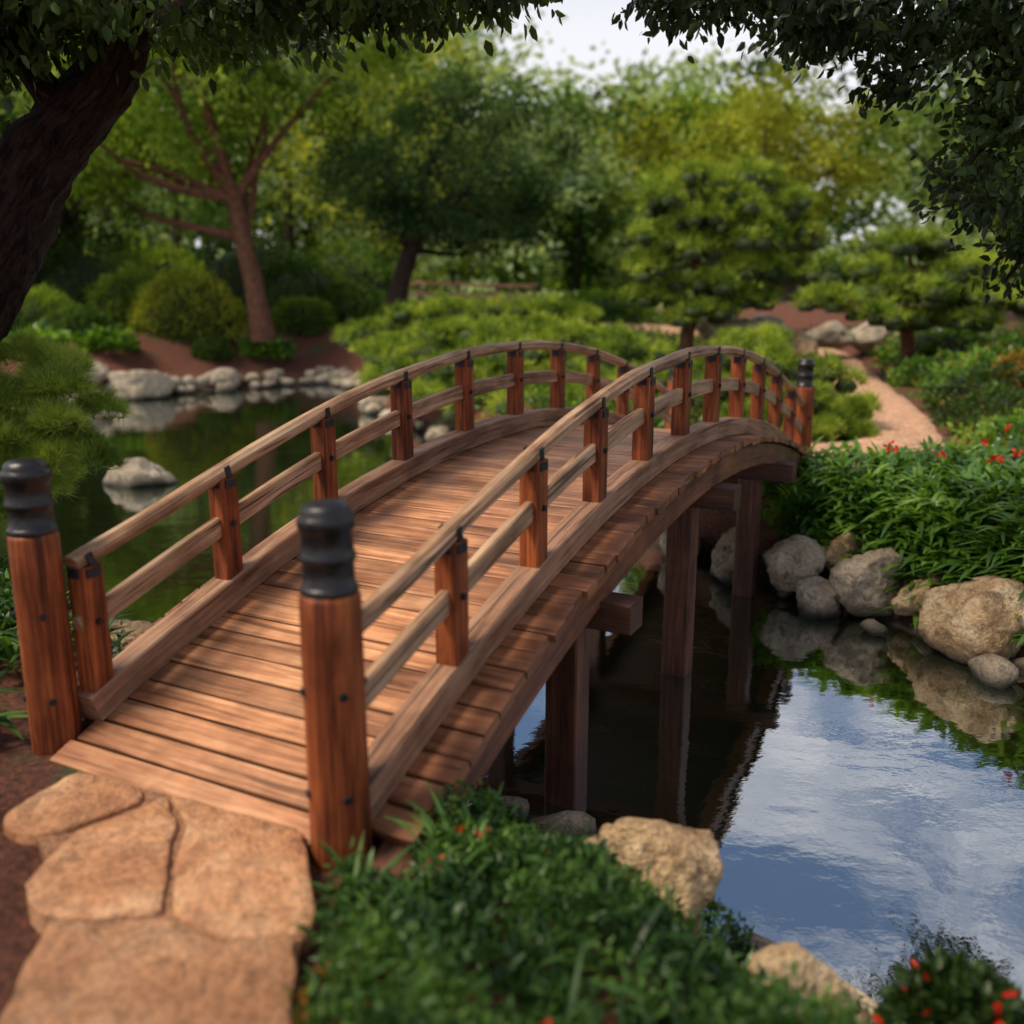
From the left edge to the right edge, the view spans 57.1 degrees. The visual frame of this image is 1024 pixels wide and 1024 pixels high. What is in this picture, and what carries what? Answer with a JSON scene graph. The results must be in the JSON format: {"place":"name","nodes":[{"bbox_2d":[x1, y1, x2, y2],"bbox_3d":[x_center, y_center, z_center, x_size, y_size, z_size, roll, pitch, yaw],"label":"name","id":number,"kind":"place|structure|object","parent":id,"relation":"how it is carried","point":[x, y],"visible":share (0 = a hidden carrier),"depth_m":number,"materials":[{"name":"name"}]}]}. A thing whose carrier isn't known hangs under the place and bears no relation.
{"place":"outdoors","nodes":[
{"label":"outdoors","id":0,"kind":"place"},
{"bbox_2d":[0,771,315,1023],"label":"flagstone path","id":1,"kind":"structure","parent":0,"point":[146,906],"depth_m":2.40,"materials":[{"name":"beige stone"}]},
{"bbox_2d":[0,384,1023,1023],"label":"pond water","id":2,"kind":"structure","parent":0,"point":[846,788],"depth_m":4.84,"materials":[{"name":"blue liquid"}]},
{"bbox_2d":[103,457,179,487],"bbox_3d":[-4.421,-0.380,11.151,0.902,0.541,0.499,0,13,0],"label":"boulder","id":3,"kind":"object","parent":2,"relation":"in","point":[138,472],"visible":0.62,"depth_m":11.02,"materials":[{"name":"grey stone"}]},
{"bbox_2d":[796,576,841,618],"bbox_3d":[2.182,0.633,6.691,0.314,0.323,0.317,0,13,0],"label":"boulder","id":4,"kind":"object","parent":2,"relation":"in","point":[816,597],"visible":0.86,"depth_m":6.59,"materials":[{"name":"grey stone"}]},
{"bbox_2d":[891,572,946,615],"bbox_3d":[2.809,0.589,6.404,0.358,0.358,0.445,9,16,35],"label":"boulder","id":5,"kind":"object","parent":2,"relation":"in","point":[905,608],"visible":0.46,"depth_m":6.31,"materials":[{"name":"beige stone"}]},
{"bbox_2d":[0,245,1023,1023],"bbox_3d":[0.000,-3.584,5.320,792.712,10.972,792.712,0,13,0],"label":"ground","id":6,"kind":"structure","parent":0,"point":[26,773],"depth_m":4.08,"materials":[{"name":"brown soil"}]},
{"bbox_2d":[0,312,26,344],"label":"shrub","id":7,"kind":"object","parent":6,"relation":"on","point":[19,320],"visible":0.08,"depth_m":21.19,"materials":[{"name":"green plant"}]},
{"bbox_2d":[1,317,73,350],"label":"broadleaf plant","id":8,"kind":"object","parent":6,"relation":"on","point":[45,325],"visible":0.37,"depth_m":20.57,"materials":[{"name":"green plant"}]},
{"bbox_2d":[16,281,79,329],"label":"shrub","id":9,"kind":"object","parent":6,"relation":"on","point":[41,299],"visible":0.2,"depth_m":22.42,"materials":[{"name":"green plant"}]},
{"bbox_2d":[32,235,64,286],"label":"shrub","id":10,"kind":"object","parent":6,"relation":"on","point":[41,275],"visible":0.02,"depth_m":25.36,"materials":[{"name":"green plant"}]},
{"bbox_2d":[0,549,128,658],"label":"ground cover","id":11,"kind":"object","parent":6,"relation":"on","point":[5,593],"visible":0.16,"depth_m":4.52,"materials":[{"name":"green plant"}]},
{"bbox_2d":[0,326,135,528],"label":"pine shrub","id":12,"kind":"object","parent":6,"relation":"on","point":[36,431],"visible":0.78,"depth_m":5.58,"materials":[{"name":"green plant"}]},
{"bbox_2d":[0,580,136,771],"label":"strap leaf plant","id":13,"kind":"object","parent":6,"relation":"on","point":[6,638],"visible":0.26,"depth_m":3.95,"materials":[{"name":"green plant"}]},
{"bbox_2d":[33,302,121,342],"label":"shrub","id":14,"kind":"object","parent":6,"relation":"on","point":[80,318],"visible":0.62,"depth_m":21.98,"materials":[{"name":"green plant"}]},
{"bbox_2d":[31,223,151,305],"bbox_3d":[-11.656,-6.269,25.643,3.986,3.131,3.557,7,15,29],"label":"shrub","id":15,"kind":"object","parent":6,"relation":"on","point":[74,274],"visible":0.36,"depth_m":24.83,"materials":[{"name":"green plant"}]},
{"bbox_2d":[80,361,109,387],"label":"boulder","id":16,"kind":"object","parent":6,"relation":"on","point":[102,372],"visible":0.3,"depth_m":19.60,"materials":[{"name":"grey stone"}]},
{"bbox_2d":[0,46,199,266],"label":"garden tree","id":17,"kind":"object","parent":6,"relation":"on","point":[69,217],"visible":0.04,"depth_m":25.44,"materials":[{"name":"green plant"}]},
{"bbox_2d":[73,323,141,353],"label":"broadleaf plant","id":18,"kind":"object","parent":6,"relation":"on","point":[117,338],"visible":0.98,"depth_m":21.39,"materials":[{"name":"green plant"}]},
{"bbox_2d":[81,259,168,327],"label":"shrub","id":19,"kind":"object","parent":6,"relation":"on","point":[116,299],"visible":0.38,"depth_m":24.30,"materials":[{"name":"green plant"}]},
{"bbox_2d":[110,619,152,648],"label":"boulder","id":20,"kind":"object","parent":6,"relation":"on","point":[139,626],"visible":0.1,"depth_m":5.81,"materials":[{"name":"beige stone"}]},
{"bbox_2d":[107,370,173,399],"bbox_3d":[-7.913,-2.698,20.030,1.374,0.700,0.760,-2,13,-9],"label":"boulder","id":21,"kind":"object","parent":6,"relation":"on","point":[150,384],"visible":0.83,"depth_m":19.72,"materials":[{"name":"grey stone"}]},
{"bbox_2d":[109,238,211,289],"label":"shrub","id":22,"kind":"object","parent":6,"relation":"on","point":[152,256],"visible":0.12,"depth_m":26.61,"materials":[{"name":"green plant"}]},
{"bbox_2d":[125,269,249,342],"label":"shrub","id":23,"kind":"object","parent":6,"relation":"on","point":[179,309],"visible":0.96,"depth_m":23.31,"materials":[{"name":"green plant"}]},
{"bbox_2d":[189,334,234,361],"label":"shrub","id":24,"kind":"object","parent":6,"relation":"on","point":[211,347],"visible":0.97,"depth_m":22.85,"materials":[{"name":"green plant"}]},
{"bbox_2d":[197,368,239,387],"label":"boulder","id":25,"kind":"object","parent":6,"relation":"on","point":[231,375],"visible":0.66,"depth_m":21.79,"materials":[{"name":"grey stone"}]},
{"bbox_2d":[0,0,456,342],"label":"garden tree","id":26,"kind":"object","parent":6,"relation":"on","point":[172,149],"visible":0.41,"depth_m":22.27,"materials":[{"name":"green plant"}]},
{"bbox_2d":[187,226,314,318],"bbox_3d":[-7.985,-7.079,28.603,4.938,3.137,4.311,0,13,0],"label":"shrub","id":27,"kind":"object","parent":6,"relation":"on","point":[226,266],"visible":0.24,"depth_m":27.69,"materials":[{"name":"green plant"}]},
{"bbox_2d":[235,335,297,360],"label":"broadleaf plant","id":28,"kind":"object","parent":6,"relation":"on","point":[282,348],"visible":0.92,"depth_m":23.51,"materials":[{"name":"green plant"}]},
{"bbox_2d":[0,0,565,340],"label":"shade tree","id":29,"kind":"object","parent":6,"relation":"on","point":[53,139],"visible":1,"depth_m":4.99,"materials":[{"name":"green plant"}]},
{"bbox_2d":[112,298,465,332],"bbox_3d":[-9.027,-6.468,30.372,14.958,0.956,19.077,0,13,0],"label":"ground cover","id":30,"kind":"object","parent":6,"relation":"on","point":[132,326],"depth_m":23.22,"materials":[{"name":"green plant"}]},
{"bbox_2d":[245,247,360,319],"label":"shrub","id":31,"kind":"object","parent":6,"relation":"on","point":[308,283],"visible":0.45,"depth_m":26.50,"materials":[{"name":"green plant"}]},
{"bbox_2d":[270,295,340,337],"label":"shrub","id":32,"kind":"object","parent":6,"relation":"on","point":[306,316],"visible":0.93,"depth_m":25.19,"materials":[{"name":"green plant"}]},
{"bbox_2d":[288,233,392,293],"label":"shrub","id":33,"kind":"object","parent":6,"relation":"on","point":[355,267],"visible":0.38,"depth_m":29.41,"materials":[{"name":"green plant"}]},
{"bbox_2d":[290,940,399,1023],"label":"ground cover","id":34,"kind":"object","parent":6,"relation":"on","point":[300,1016],"visible":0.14,"depth_m":2.04,"materials":[{"name":"green plant"}]},
{"bbox_2d":[317,278,387,323],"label":"shrub","id":35,"kind":"object","parent":6,"relation":"on","point":[370,299],"visible":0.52,"depth_m":26.27,"materials":[{"name":"green plant"}]},
{"bbox_2d":[31,366,715,576],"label":"bank stones","id":36,"kind":"object","parent":6,"relation":"on","point":[343,377],"visible":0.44,"depth_m":21.66,"materials":[{"name":"grey stone"}]},
{"bbox_2d":[358,395,389,411],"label":"boulder","id":37,"kind":"object","parent":6,"relation":"on","point":[367,401],"visible":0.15,"depth_m":17.70,"materials":[{"name":"beige stone"}]},
{"bbox_2d":[0,340,814,872],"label":"wooden footbridge","id":38,"kind":"object","parent":6,"relation":"on","point":[332,666],"visible":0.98,"depth_m":3.56,"materials":[{"name":"brown wood"}]},
{"bbox_2d":[296,49,589,318],"bbox_3d":[-1.779,-8.322,24.841,7.492,7.208,6.456,0,13,0],"label":"garden tree","id":39,"kind":"object","parent":6,"relation":"on","point":[416,222],"visible":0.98,"depth_m":23.82,"materials":[{"name":"green plant"}]},
{"bbox_2d":[329,289,604,360],"bbox_3d":[-0.958,-3.720,19.110,5.747,1.673,2.508,0,13,0],"label":"pine shrub","id":40,"kind":"object","parent":6,"relation":"on","point":[396,316],"visible":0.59,"depth_m":19.18,"materials":[{"name":"green plant"}]},
{"bbox_2d":[408,279,536,304],"bbox_3d":[-1.900,-7.546,33.127,5.550,1.255,0.200,0,13,0],"label":"wooden fence","id":41,"kind":"object","parent":6,"relation":"on","point":[419,283],"visible":0.48,"depth_m":32.97,"materials":[{"name":"brown wood"}]},
{"bbox_2d":[0,2,1019,303],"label":"distant trees","id":42,"kind":"object","parent":6,"relation":"on","point":[614,150],"visible":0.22,"depth_m":44.79,"materials":[{"name":"green plant"}]},
{"bbox_2d":[353,308,674,419],"bbox_3d":[-0.055,-2.309,14.436,5.652,1.645,3.161,11,17,39],"label":"pine shrub","id":43,"kind":"object","parent":6,"relation":"on","point":[386,356],"visible":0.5,"depth_m":14.32,"materials":[{"name":"green plant"}]},
{"bbox_2d":[112,583,1023,962],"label":"bank stones","id":44,"kind":"object","parent":6,"relation":"on","point":[994,671],"visible":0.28,"depth_m":5.43,"materials":[{"name":"grey stone"}]},
{"bbox_2d":[282,777,901,1023],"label":"ground cover","id":45,"kind":"object","parent":6,"relation":"on","point":[425,925],"visible":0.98,"depth_m":2.17,"materials":[{"name":"green plant"}]},
{"bbox_2d":[561,287,663,322],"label":"shrub","id":46,"kind":"object","parent":6,"relation":"on","point":[612,302],"visible":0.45,"depth_m":26.60,"materials":[{"name":"green plant"}]},
{"bbox_2d":[581,817,723,934],"bbox_3d":[0.382,1.116,2.917,0.502,0.414,0.408,0,13,0],"label":"boulder","id":47,"kind":"object","parent":6,"relation":"on","point":[689,859],"visible":0.43,"depth_m":2.78,"materials":[{"name":"beige stone"}]},
{"bbox_2d":[660,528,699,555],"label":"boulder","id":48,"kind":"object","parent":6,"relation":"on","point":[663,535],"visible":0.2,"depth_m":7.89,"materials":[{"name":"grey stone"}]},
{"bbox_2d":[408,282,975,306],"bbox_3d":[0.051,-11.911,51.593,62.513,1.470,36.580,0,13,0],"label":"ground cover","id":49,"kind":"object","parent":6,"relation":"on","point":[512,293],"visible":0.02,"depth_m":37.35,"materials":[{"name":"green plant"}]},
{"bbox_2d":[616,153,799,359],"bbox_3d":[3.433,-4.253,16.296,3.209,3.758,1.934,0,13,0],"label":"pine tree","id":50,"kind":"object","parent":6,"relation":"on","point":[706,214],"visible":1,"depth_m":15.99,"materials":[{"name":"green plant"}]},
{"bbox_2d":[400,308,1021,448],"bbox_3d":[1.857,-3.275,19.265,9.751,1.584,21.850,0,13,0],"label":"ground cover","id":51,"kind":"object","parent":6,"relation":"on","point":[659,422],"visible":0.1,"depth_m":12.62,"materials":[{"name":"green plant"}]},
{"bbox_2d":[696,311,736,342],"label":"boulder","id":52,"kind":"object","parent":51,"relation":"on","point":[705,329],"visible":0.33,"depth_m":17.09,"materials":[{"name":"grey stone"}]},
{"bbox_2d":[729,318,760,341],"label":"boulder","id":53,"kind":"object","parent":51,"relation":"on","point":[743,321],"visible":0.23,"depth_m":16.80,"materials":[{"name":"grey stone"}]},
{"bbox_2d":[711,526,735,586],"bbox_3d":[1.762,0.361,7.426,0.370,0.481,0.469,0,13,0],"label":"boulder","id":54,"kind":"object","parent":6,"relation":"on","point":[722,554],"visible":0.36,"depth_m":7.36,"materials":[{"name":"grey stone"}]},
{"bbox_2d":[670,154,852,319],"bbox_3d":[5.470,-5.841,21.064,4.736,4.224,2.294,0,13,0],"label":"pine tree","id":55,"kind":"object","parent":6,"relation":"on","point":[789,201],"visible":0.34,"depth_m":20.62,"materials":[{"name":"green plant"}]},
{"bbox_2d":[750,314,789,332],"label":"boulder","id":56,"kind":"object","parent":6,"relation":"on","point":[761,317],"visible":0.23,"depth_m":17.10,"materials":[{"name":"grey stone"}]},
{"bbox_2d":[691,320,884,442],"bbox_3d":[3.041,-1.476,10.730,2.430,1.450,2.176,0,13,0],"label":"pine shrub","id":57,"kind":"object","parent":6,"relation":"on","point":[853,409],"visible":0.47,"depth_m":10.59,"materials":[{"name":"green plant"}]},
{"bbox_2d":[649,46,930,301],"bbox_3d":[9.378,-11.053,31.330,9.066,9.084,8.276,0,13,0],"label":"garden tree","id":58,"kind":"object","parent":6,"relation":"on","point":[773,130],"visible":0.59,"depth_m":30.06,"materials":[{"name":"green plant"}]},
{"bbox_2d":[763,535,826,591],"bbox_3d":[2.114,0.390,6.957,0.482,0.420,0.375,0,13,0],"label":"boulder","id":59,"kind":"object","parent":6,"relation":"on","point":[791,562],"visible":0.91,"depth_m":6.86,"materials":[{"name":"grey stone"}]},
{"bbox_2d":[784,332,818,358],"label":"boulder","id":60,"kind":"object","parent":6,"relation":"on","point":[804,341],"visible":0.56,"depth_m":16.51,"materials":[{"name":"beige stone"}]},
{"bbox_2d":[748,942,869,1023],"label":"boulder","id":61,"kind":"object","parent":6,"relation":"on","point":[820,974],"visible":0.45,"depth_m":2.42,"materials":[{"name":"beige stone"}]},
{"bbox_2d":[611,0,1023,303],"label":"shade tree","id":62,"kind":"object","parent":6,"relation":"on","point":[841,29],"visible":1,"depth_m":5.02,"materials":[{"name":"green plant"}]},
{"bbox_2d":[805,321,855,348],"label":"boulder","id":63,"kind":"object","parent":6,"relation":"on","point":[833,335],"visible":0.84,"depth_m":17.48,"materials":[{"name":"beige stone"}]},
{"bbox_2d":[824,530,860,570],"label":"boulder","id":64,"kind":"object","parent":6,"relation":"on","point":[836,550],"visible":0.66,"depth_m":6.91,"materials":[{"name":"brown stone"}]},
{"bbox_2d":[839,977,878,1023],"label":"boulder","id":65,"kind":"object","parent":6,"relation":"on","point":[854,992],"visible":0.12,"depth_m":2.84,"materials":[{"name":"beige stone"}]},
{"bbox_2d":[829,547,905,617],"bbox_3d":[2.489,0.494,6.618,0.556,0.510,0.381,-6,14,-24],"label":"boulder","id":66,"kind":"object","parent":6,"relation":"on","point":[859,584],"visible":0.83,"depth_m":6.47,"materials":[{"name":"grey stone"}]},
{"bbox_2d":[850,322,888,352],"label":"boulder","id":67,"kind":"object","parent":6,"relation":"on","point":[868,337],"visible":0.69,"depth_m":17.86,"materials":[{"name":"beige stone"}]},
{"bbox_2d":[759,424,1023,646],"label":"lily plants","id":68,"kind":"object","parent":6,"relation":"on","point":[990,479],"visible":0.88,"depth_m":6.91,"materials":[{"name":"green plant"}]},
{"bbox_2d":[787,219,1009,364],"bbox_3d":[6.434,-3.482,15.293,4.064,2.528,2.311,0,13,0],"label":"pine tree","id":69,"kind":"object","parent":6,"relation":"on","point":[889,286],"visible":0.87,"depth_m":15.00,"materials":[{"name":"green plant"}]},
{"bbox_2d":[789,318,1023,459],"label":"ground cover","id":70,"kind":"object","parent":6,"relation":"on","point":[996,329],"visible":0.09,"depth_m":17.71,"materials":[{"name":"green plant"}]},
{"bbox_2d":[893,327,941,344],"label":"boulder","id":71,"kind":"object","parent":6,"relation":"on","point":[896,333],"visible":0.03,"depth_m":17.95,"materials":[{"name":"grey stone"}]},
{"bbox_2d":[823,49,1023,319],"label":"garden tree","id":72,"kind":"object","parent":6,"relation":"on","point":[932,137],"visible":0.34,"depth_m":22.35,"materials":[{"name":"green plant"}]},
{"bbox_2d":[884,347,968,388],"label":"flowering shrub","id":73,"kind":"object","parent":6,"relation":"on","point":[918,365],"visible":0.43,"depth_m":14.55,"materials":[{"name":"green plant"}]},
{"bbox_2d":[869,327,993,366],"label":"flowering shrub","id":74,"kind":"object","parent":6,"relation":"on","point":[928,342],"visible":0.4,"depth_m":16.38,"materials":[{"name":"green plant"}]},
{"bbox_2d":[871,946,1023,1023],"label":"flowering plant","id":75,"kind":"object","parent":6,"relation":"on","point":[942,987],"visible":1,"depth_m":2.34,"materials":[{"name":"green plant"}]},
{"bbox_2d":[917,575,1023,664],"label":"boulder","id":76,"kind":"object","parent":6,"relation":"on","point":[964,622],"visible":0.91,"depth_m":5.71,"materials":[{"name":"beige stone"}]},
{"bbox_2d":[918,361,1023,413],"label":"flowering shrub","id":77,"kind":"object","parent":6,"relation":"on","point":[965,385],"visible":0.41,"depth_m":12.12,"materials":[{"name":"green plant"}]},
{"bbox_2d":[923,377,1023,426],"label":"flowering shrub","id":78,"kind":"object","parent":6,"relation":"on","point":[970,403],"visible":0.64,"depth_m":10.89,"materials":[{"name":"green plant"}]},
{"bbox_2d":[927,338,1023,388],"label":"flowering shrub","id":79,"kind":"object","parent":6,"relation":"on","point":[985,356],"visible":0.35,"depth_m":13.27,"materials":[{"name":"green plant"}]},
{"bbox_2d":[944,409,1006,437],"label":"flowering shrub","id":80,"kind":"object","parent":6,"relation":"on","point":[975,417],"visible":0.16,"depth_m":10.35,"materials":[{"name":"green plant"}]},
{"bbox_2d":[951,329,1023,366],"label":"flowering shrub","id":81,"kind":"object","parent":6,"relation":"on","point":[1001,342],"visible":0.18,"depth_m":14.54,"materials":[{"name":"green plant"}]},
{"bbox_2d":[961,407,1023,444],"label":"flowering shrub","id":82,"kind":"object","parent":6,"relation":"on","point":[1015,421],"visible":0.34,"depth_m":9.63,"materials":[{"name":"green plant"}]},
{"bbox_2d":[970,244,1023,315],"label":"pine tree","id":83,"kind":"object","parent":6,"relation":"on","point":[998,302],"visible":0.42,"depth_m":13.80,"materials":[{"name":"green plant"}]},
{"bbox_2d":[984,430,1023,460],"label":"flowering shrub","id":84,"kind":"object","parent":6,"relation":"on","point":[1013,436],"visible":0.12,"depth_m":8.59,"materials":[{"name":"green plant"}]},
{"bbox_2d":[985,346,1023,380],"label":"flowering shrub","id":85,"kind":"object","parent":6,"relation":"on","point":[1019,361],"visible":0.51,"depth_m":12.42,"materials":[{"name":"orange plant"}]},
{"bbox_2d":[157,0,988,247],"label":"sky","id":86,"kind":"structure","parent":0,"point":[588,24],"materials":[{"name":"white"}]},
{"bbox_2d":[601,323,943,466],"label":"dirt path","id":87,"kind":"structure","parent":0,"point":[901,421],"depth_m":11.53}
]}

